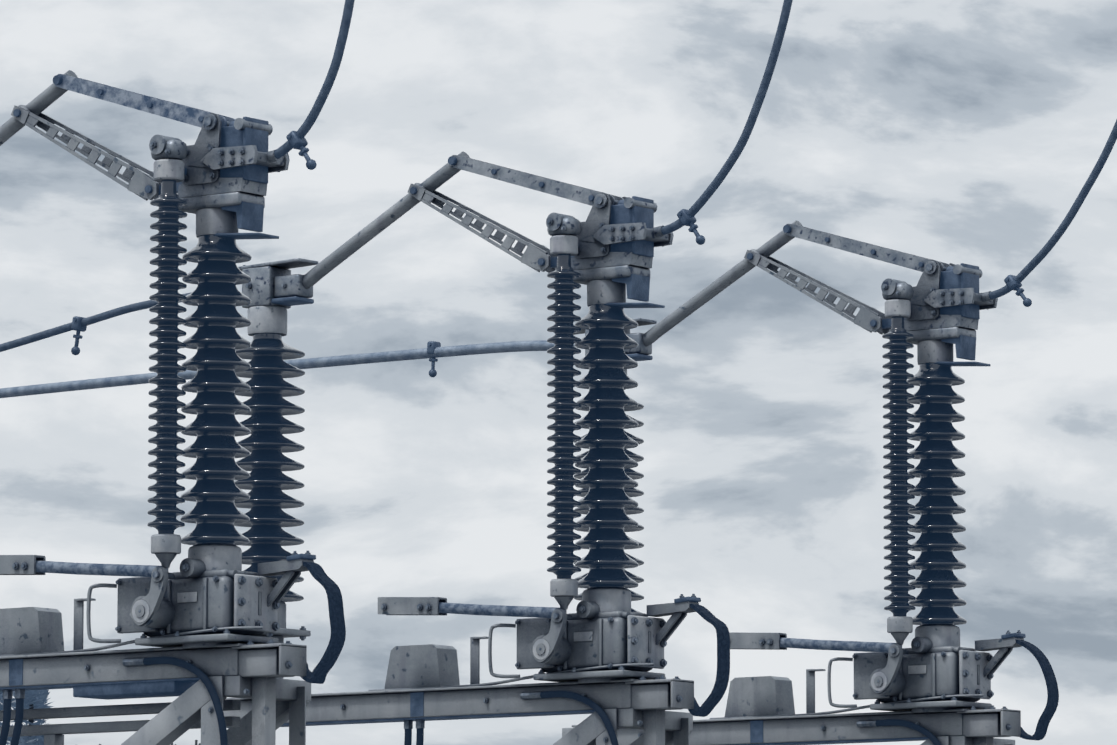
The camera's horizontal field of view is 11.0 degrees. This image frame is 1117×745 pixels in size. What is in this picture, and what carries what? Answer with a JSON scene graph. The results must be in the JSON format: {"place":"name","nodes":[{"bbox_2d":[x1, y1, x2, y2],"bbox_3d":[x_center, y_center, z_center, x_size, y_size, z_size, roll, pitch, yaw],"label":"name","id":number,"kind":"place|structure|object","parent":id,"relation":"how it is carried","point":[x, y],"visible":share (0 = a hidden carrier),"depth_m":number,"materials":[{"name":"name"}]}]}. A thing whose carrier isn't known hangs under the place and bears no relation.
{"place":"outdoors","nodes":[
{"label":"outdoors","id":0,"kind":"place"},
{"bbox_2d":[0,691,36,744],"bbox_3d":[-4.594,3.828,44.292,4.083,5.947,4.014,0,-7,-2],"label":"spruce tree","id":1,"kind":"object","parent":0,"point":[1,708],"visible":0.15,"depth_m":44.55,"materials":[{"name":"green plant"}]},
{"bbox_2d":[10,689,52,744],"bbox_3d":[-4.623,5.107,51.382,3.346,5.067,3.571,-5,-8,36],"label":"spruce tree","id":2,"kind":"object","parent":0,"point":[35,699],"visible":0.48,"depth_m":51.53,"materials":[{"name":"blue plant"}]},
{"bbox_2d":[0,675,310,744],"bbox_3d":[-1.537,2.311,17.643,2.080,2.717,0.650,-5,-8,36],"label":"steel support frame","id":3,"kind":"object","parent":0,"point":[277,703],"visible":0.83,"depth_m":17.41,"materials":[{"name":"grey metal"}]},
{"bbox_2d":[0,551,345,744],"bbox_3d":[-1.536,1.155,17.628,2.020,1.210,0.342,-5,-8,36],"label":"disconnector base","id":4,"kind":"object","parent":3,"relation":"on","point":[195,620],"visible":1,"depth_m":17.32,"materials":[{"name":"grey metal"}]},
{"bbox_2d":[147,159,251,570],"bbox_3d":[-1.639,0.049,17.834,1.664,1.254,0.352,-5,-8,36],"label":"insulators","id":5,"kind":"object","parent":4,"relation":"on","point":[215,405],"visible":1,"depth_m":17.35,"materials":[{"name":"ceramic"}]},
{"bbox_2d":[0,0,354,239],"bbox_3d":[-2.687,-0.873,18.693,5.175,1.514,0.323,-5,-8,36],"label":"disconnector blade and contacts","id":6,"kind":"object","parent":5,"relation":"on","point":[230,163],"visible":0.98,"depth_m":17.46,"materials":[{"name":"grey metal"}]},
{"bbox_2d":[0,0,1116,744],"label":"sky","id":7,"kind":"structure","parent":0,"point":[955,132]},
{"bbox_2d":[553,708,692,744],"bbox_3d":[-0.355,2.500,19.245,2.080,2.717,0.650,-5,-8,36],"label":"steel support frame","id":8,"kind":"object","parent":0,"point":[661,727],"visible":0.73,"depth_m":18.88,"materials":[{"name":"grey metal"}]},
{"bbox_2d":[223,594,729,744],"bbox_3d":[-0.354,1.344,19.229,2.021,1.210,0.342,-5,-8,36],"label":"disconnector base","id":9,"kind":"object","parent":8,"relation":"on","point":[588,657],"visible":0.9,"depth_m":18.99,"materials":[{"name":"grey metal"}]},
{"bbox_2d":[234,235,638,627],"bbox_3d":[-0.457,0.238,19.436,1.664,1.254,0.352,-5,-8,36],"label":"insulators","id":10,"kind":"object","parent":9,"relation":"on","point":[606,581],"visible":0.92,"depth_m":19.00,"materials":[{"name":"black ceramic"}]},
{"bbox_2d":[0,0,792,354],"bbox_3d":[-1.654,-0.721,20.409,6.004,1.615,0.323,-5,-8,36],"label":"disconnector blade and contacts","id":11,"kind":"object","parent":10,"relation":"on","point":[620,238],"visible":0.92,"depth_m":19.22,"materials":[{"name":"grey metal"}]},
{"bbox_2d":[920,736,1014,744],"bbox_3d":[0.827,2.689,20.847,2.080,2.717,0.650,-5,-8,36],"label":"steel support frame","id":12,"kind":"object","parent":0,"point":[953,740],"visible":0.75,"depth_m":20.45,"materials":[{"name":"grey metal"}]},
{"bbox_2d":[562,630,1058,744],"bbox_3d":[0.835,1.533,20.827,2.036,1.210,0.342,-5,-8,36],"label":"disconnector base","id":13,"kind":"object","parent":12,"relation":"on","point":[922,688],"visible":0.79,"depth_m":20.57,"materials":[{"name":"grey metal"}]},
{"bbox_2d":[574,299,966,646],"bbox_3d":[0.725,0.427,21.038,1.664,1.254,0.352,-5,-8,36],"label":"insulators","id":14,"kind":"object","parent":13,"relation":"on","point":[937,618],"visible":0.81,"depth_m":20.56,"materials":[{"name":"black ceramic"}]},
{"bbox_2d":[0,120,1116,397],"bbox_3d":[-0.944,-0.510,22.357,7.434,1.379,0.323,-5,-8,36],"label":"disconnector blade and contacts","id":15,"kind":"object","parent":14,"relation":"on","point":[948,302],"visible":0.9,"depth_m":20.91,"materials":[{"name":"grey metal"}]}
]}

